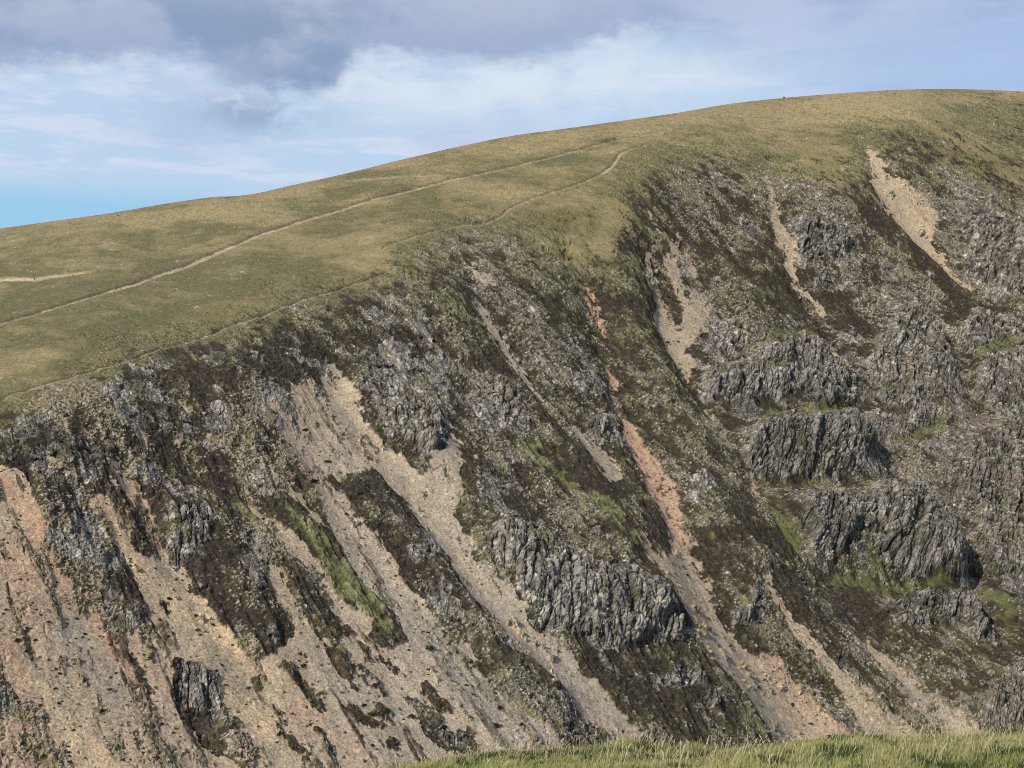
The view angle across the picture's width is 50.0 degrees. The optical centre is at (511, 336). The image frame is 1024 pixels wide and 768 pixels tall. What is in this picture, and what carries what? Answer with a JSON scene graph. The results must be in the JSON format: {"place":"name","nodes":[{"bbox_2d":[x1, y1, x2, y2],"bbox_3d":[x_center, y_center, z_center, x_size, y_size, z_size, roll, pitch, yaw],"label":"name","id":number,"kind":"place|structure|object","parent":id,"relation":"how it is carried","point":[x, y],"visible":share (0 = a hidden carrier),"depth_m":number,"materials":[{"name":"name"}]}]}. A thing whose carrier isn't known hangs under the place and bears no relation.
{"place":"outdoors","nodes":[
{"label":"outdoors","id":0,"kind":"place"},
{"bbox_2d":[0,89,1023,767],"bbox_3d":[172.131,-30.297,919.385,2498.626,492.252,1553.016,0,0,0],"label":"hillside","id":1,"kind":"structure","parent":0,"point":[586,231],"depth_m":514.00,"materials":[{"name":"green plant"}]},
{"bbox_2d":[0,271,91,281],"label":"footpath","id":2,"kind":"structure","parent":1,"relation":"on","point":[16,279],"depth_m":632.83,"materials":[{"name":"beige soil"}]},
{"bbox_2d":[166,499,215,567],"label":"crag","id":3,"kind":"structure","parent":1,"relation":"on","point":[182,547],"depth_m":355.74,"materials":[{"name":"grey stone"}]},
{"bbox_2d":[174,660,220,717],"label":"crag","id":4,"kind":"structure","parent":1,"relation":"on","point":[202,671],"depth_m":303.64,"materials":[{"name":"grey stone"}]},
{"bbox_2d":[0,267,394,402],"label":"footpath","id":5,"kind":"structure","parent":1,"relation":"on","point":[186,343],"depth_m":465.67,"materials":[{"name":"beige soil"}]},
{"bbox_2d":[0,460,478,767],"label":"scree","id":6,"kind":"structure","parent":1,"relation":"on","point":[281,691],"depth_m":309.43,"materials":[{"name":"beige gravel"}]},
{"bbox_2d":[366,711,379,715],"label":"heather clump","id":7,"kind":"object","parent":6,"relation":"on","point":[372,713],"visible":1,"depth_m":318.26,"materials":[{"name":"plant"}]},
{"bbox_2d":[245,481,372,634],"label":"scree","id":8,"kind":"structure","parent":1,"relation":"on","point":[288,538],"depth_m":367.70,"materials":[{"name":"beige gravel"}]},
{"bbox_2d":[0,137,636,324],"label":"footpath","id":9,"kind":"structure","parent":1,"relation":"on","point":[193,264],"depth_m":648.34,"materials":[{"name":"beige soil"}]},
{"bbox_2d":[385,387,449,459],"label":"crag","id":10,"kind":"structure","parent":1,"relation":"on","point":[435,410],"depth_m":453.81,"materials":[{"name":"grey stone"}]},
{"bbox_2d":[291,378,560,752],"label":"scree","id":11,"kind":"structure","parent":1,"relation":"on","point":[379,556],"depth_m":364.25,"materials":[{"name":"beige gravel"}]},
{"bbox_2d":[425,645,435,649],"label":"heather clump","id":12,"kind":"object","parent":11,"relation":"on","point":[430,647],"visible":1,"depth_m":352.11,"materials":[{"name":"green plant"}]},
{"bbox_2d":[437,726,468,746],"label":"crag","id":13,"kind":"structure","parent":1,"relation":"on","point":[453,739],"depth_m":321.32,"materials":[{"name":"grey stone"}]},
{"bbox_2d":[44,260,922,508],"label":"scree","id":14,"kind":"structure","parent":1,"relation":"on","point":[288,435],"depth_m":426.61,"materials":[{"name":"beige gravel"}]},
{"bbox_2d":[319,357,652,741],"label":"scree","id":15,"kind":"structure","parent":1,"relation":"on","point":[445,533],"depth_m":408.95,"materials":[{"name":"beige gravel"}]},
{"bbox_2d":[483,369,533,432],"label":"crag","id":16,"kind":"structure","parent":1,"relation":"on","point":[499,387],"depth_m":494.86,"materials":[{"name":"grey stone"}]},
{"bbox_2d":[0,106,1023,767],"bbox_3d":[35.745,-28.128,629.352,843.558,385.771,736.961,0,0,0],"label":"rubble","id":17,"kind":"object","parent":1,"relation":"on","point":[810,286],"visible":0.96,"depth_m":471.65,"materials":[{"name":"grey stone"}]},
{"bbox_2d":[472,312,622,481],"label":"scree","id":18,"kind":"structure","parent":1,"relation":"on","point":[602,459],"depth_m":499.35,"materials":[{"name":"beige gravel"}]},
{"bbox_2d":[564,710,584,734],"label":"crag","id":19,"kind":"structure","parent":1,"relation":"on","point":[570,722],"depth_m":346.54,"materials":[{"name":"grey stone"}]},
{"bbox_2d":[482,513,696,647],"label":"crag","id":20,"kind":"structure","parent":1,"relation":"on","point":[545,549],"depth_m":404.24,"materials":[{"name":"grey stone"}]},
{"bbox_2d":[582,287,619,407],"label":"scree","id":21,"kind":"structure","parent":1,"relation":"on","point":[615,385],"depth_m":601.10,"materials":[{"name":"beige gravel"}]},
{"bbox_2d":[586,407,623,449],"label":"crag","id":22,"kind":"structure","parent":1,"relation":"on","point":[596,429],"depth_m":513.50,"materials":[{"name":"grey stone"}]},
{"bbox_2d":[619,415,691,547],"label":"scree","id":23,"kind":"structure","parent":1,"relation":"on","point":[670,498],"depth_m":500.56,"materials":[{"name":"beige gravel"}]},
{"bbox_2d":[675,662,706,686],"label":"crag","id":24,"kind":"structure","parent":1,"relation":"on","point":[694,675],"depth_m":399.94,"materials":[{"name":"grey stone"}]},
{"bbox_2d":[685,464,715,505],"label":"crag","id":25,"kind":"structure","parent":1,"relation":"on","point":[696,493],"depth_m":503.10,"materials":[{"name":"grey stone"}]},
{"bbox_2d":[645,211,769,501],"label":"scree","id":26,"kind":"structure","parent":1,"relation":"on","point":[694,321],"depth_m":645.33,"materials":[{"name":"beige gravel"}]},
{"bbox_2d":[702,686,728,707],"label":"crag","id":27,"kind":"structure","parent":1,"relation":"on","point":[713,699],"depth_m":396.42,"materials":[{"name":"grey stone"}]},
{"bbox_2d":[697,317,753,351],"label":"crag","id":28,"kind":"structure","parent":1,"relation":"on","point":[737,337],"depth_m":638.76,"materials":[{"name":"grey stone"}]},
{"bbox_2d":[626,503,851,742],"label":"scree","id":29,"kind":"structure","parent":1,"relation":"on","point":[786,693],"depth_m":431.41,"materials":[{"name":"beige gravel"}]},
{"bbox_2d":[698,353,793,405],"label":"crag","id":30,"kind":"structure","parent":1,"relation":"on","point":[747,378],"depth_m":604.70,"materials":[{"name":"grey stone"}]},
{"bbox_2d":[730,601,770,630],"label":"crag","id":31,"kind":"structure","parent":1,"relation":"on","point":[743,616],"depth_m":447.61,"materials":[{"name":"grey stone"}]},
{"bbox_2d":[751,582,766,600],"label":"crag","id":32,"kind":"structure","parent":1,"relation":"on","point":[758,594],"depth_m":458.47,"materials":[{"name":"grey stone"}]},
{"bbox_2d":[757,329,831,362],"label":"crag","id":33,"kind":"structure","parent":1,"relation":"on","point":[791,343],"depth_m":648.12,"materials":[{"name":"grey stone"}]},
{"bbox_2d":[745,407,877,483],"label":"crag","id":34,"kind":"structure","parent":1,"relation":"on","point":[765,457],"depth_m":563.73,"materials":[{"name":"grey stone"}]},
{"bbox_2d":[802,267,836,292],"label":"crag","id":35,"kind":"structure","parent":1,"relation":"on","point":[828,277],"depth_m":720.06,"materials":[{"name":"grey stone"}]},
{"bbox_2d":[790,211,853,260],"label":"crag","id":36,"kind":"structure","parent":1,"relation":"on","point":[808,235],"depth_m":742.41,"materials":[{"name":"grey stone"}]},
{"bbox_2d":[804,375,858,406],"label":"crag","id":37,"kind":"structure","parent":1,"relation":"on","point":[829,390],"depth_m":620.84,"materials":[{"name":"grey stone"}]},
{"bbox_2d":[794,345,872,393],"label":"crag","id":38,"kind":"structure","parent":1,"relation":"on","point":[823,364],"depth_m":640.53,"materials":[{"name":"grey stone"}]},
{"bbox_2d":[763,574,919,737],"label":"scree","id":39,"kind":"structure","parent":1,"relation":"on","point":[866,709],"depth_m":439.46,"materials":[{"name":"beige gravel"}]},
{"bbox_2d":[835,648,858,680],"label":"crag","id":40,"kind":"structure","parent":1,"relation":"on","point":[840,660],"depth_m":450.89,"materials":[{"name":"grey stone"}]},
{"bbox_2d":[757,173,970,378],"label":"scree","id":41,"kind":"structure","parent":1,"relation":"on","point":[782,236],"depth_m":739.50,"materials":[{"name":"beige gravel"}]},
{"bbox_2d":[788,477,968,580],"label":"crag","id":42,"kind":"structure","parent":1,"relation":"on","point":[904,522],"depth_m":523.54,"materials":[{"name":"grey stone"}]},
{"bbox_2d":[864,396,941,437],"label":"crag","id":43,"kind":"structure","parent":1,"relation":"on","point":[926,411],"depth_m":623.94,"materials":[{"name":"grey stone"}]},
{"bbox_2d":[863,302,960,411],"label":"crag","id":44,"kind":"structure","parent":1,"relation":"on","point":[905,399],"depth_m":662.15,"materials":[{"name":"grey stone"}]},
{"bbox_2d":[864,145,974,293],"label":"scree","id":45,"kind":"structure","parent":1,"relation":"on","point":[901,203],"depth_m":786.04,"materials":[{"name":"beige gravel"}]},
{"bbox_2d":[865,640,980,735],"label":"scree","id":46,"kind":"structure","parent":1,"relation":"on","point":[918,700],"depth_m":453.84,"materials":[{"name":"beige gravel"}]},
{"bbox_2d":[892,587,983,628],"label":"crag","id":47,"kind":"structure","parent":1,"relation":"on","point":[947,613],"depth_m":500.05,"materials":[{"name":"grey stone"}]},
{"bbox_2d":[949,418,1023,580],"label":"crag","id":48,"kind":"structure","parent":1,"relation":"on","point":[973,473],"depth_m":576.36,"materials":[{"name":"grey stone"}]},
{"bbox_2d":[968,613,1007,646],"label":"crag","id":49,"kind":"structure","parent":1,"relation":"on","point":[977,624],"depth_m":490.51,"materials":[{"name":"grey stone"}]},
{"bbox_2d":[955,306,1023,366],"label":"crag","id":50,"kind":"structure","parent":1,"relation":"on","point":[974,326],"depth_m":697.84,"materials":[{"name":"grey stone"}]},
{"bbox_2d":[956,213,1023,293],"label":"crag","id":51,"kind":"structure","parent":1,"relation":"on","point":[997,274],"depth_m":758.65,"materials":[{"name":"grey stone"}]},
{"bbox_2d":[974,353,1023,413],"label":"crag","id":52,"kind":"structure","parent":1,"relation":"on","point":[985,375],"depth_m":651.65,"materials":[{"name":"grey stone"}]},
{"bbox_2d":[976,658,1023,728],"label":"crag","id":53,"kind":"structure","parent":1,"relation":"on","point":[1015,679],"depth_m":444.92,"materials":[{"name":"grey stone"}]},
{"bbox_2d":[0,0,1023,227],"label":"sky","id":54,"kind":"structure","parent":0,"point":[107,106],"materials":[{"name":"blue"}]},
{"bbox_2d":[383,146,646,249],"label":"footpath","id":55,"kind":"structure","parent":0,"point":[616,161],"depth_m":756.05,"materials":[{"name":"beige soil"}]},
{"bbox_2d":[370,726,1023,767],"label":"ground","id":56,"kind":"structure","parent":0,"point":[715,757],"depth_m":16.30,"materials":[{"name":"green plant"}]},
{"bbox_2d":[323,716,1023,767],"bbox_3d":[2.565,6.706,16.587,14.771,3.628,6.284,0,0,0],"label":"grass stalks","id":57,"kind":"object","parent":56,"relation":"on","point":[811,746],"depth_m":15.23,"materials":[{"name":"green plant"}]}
]}

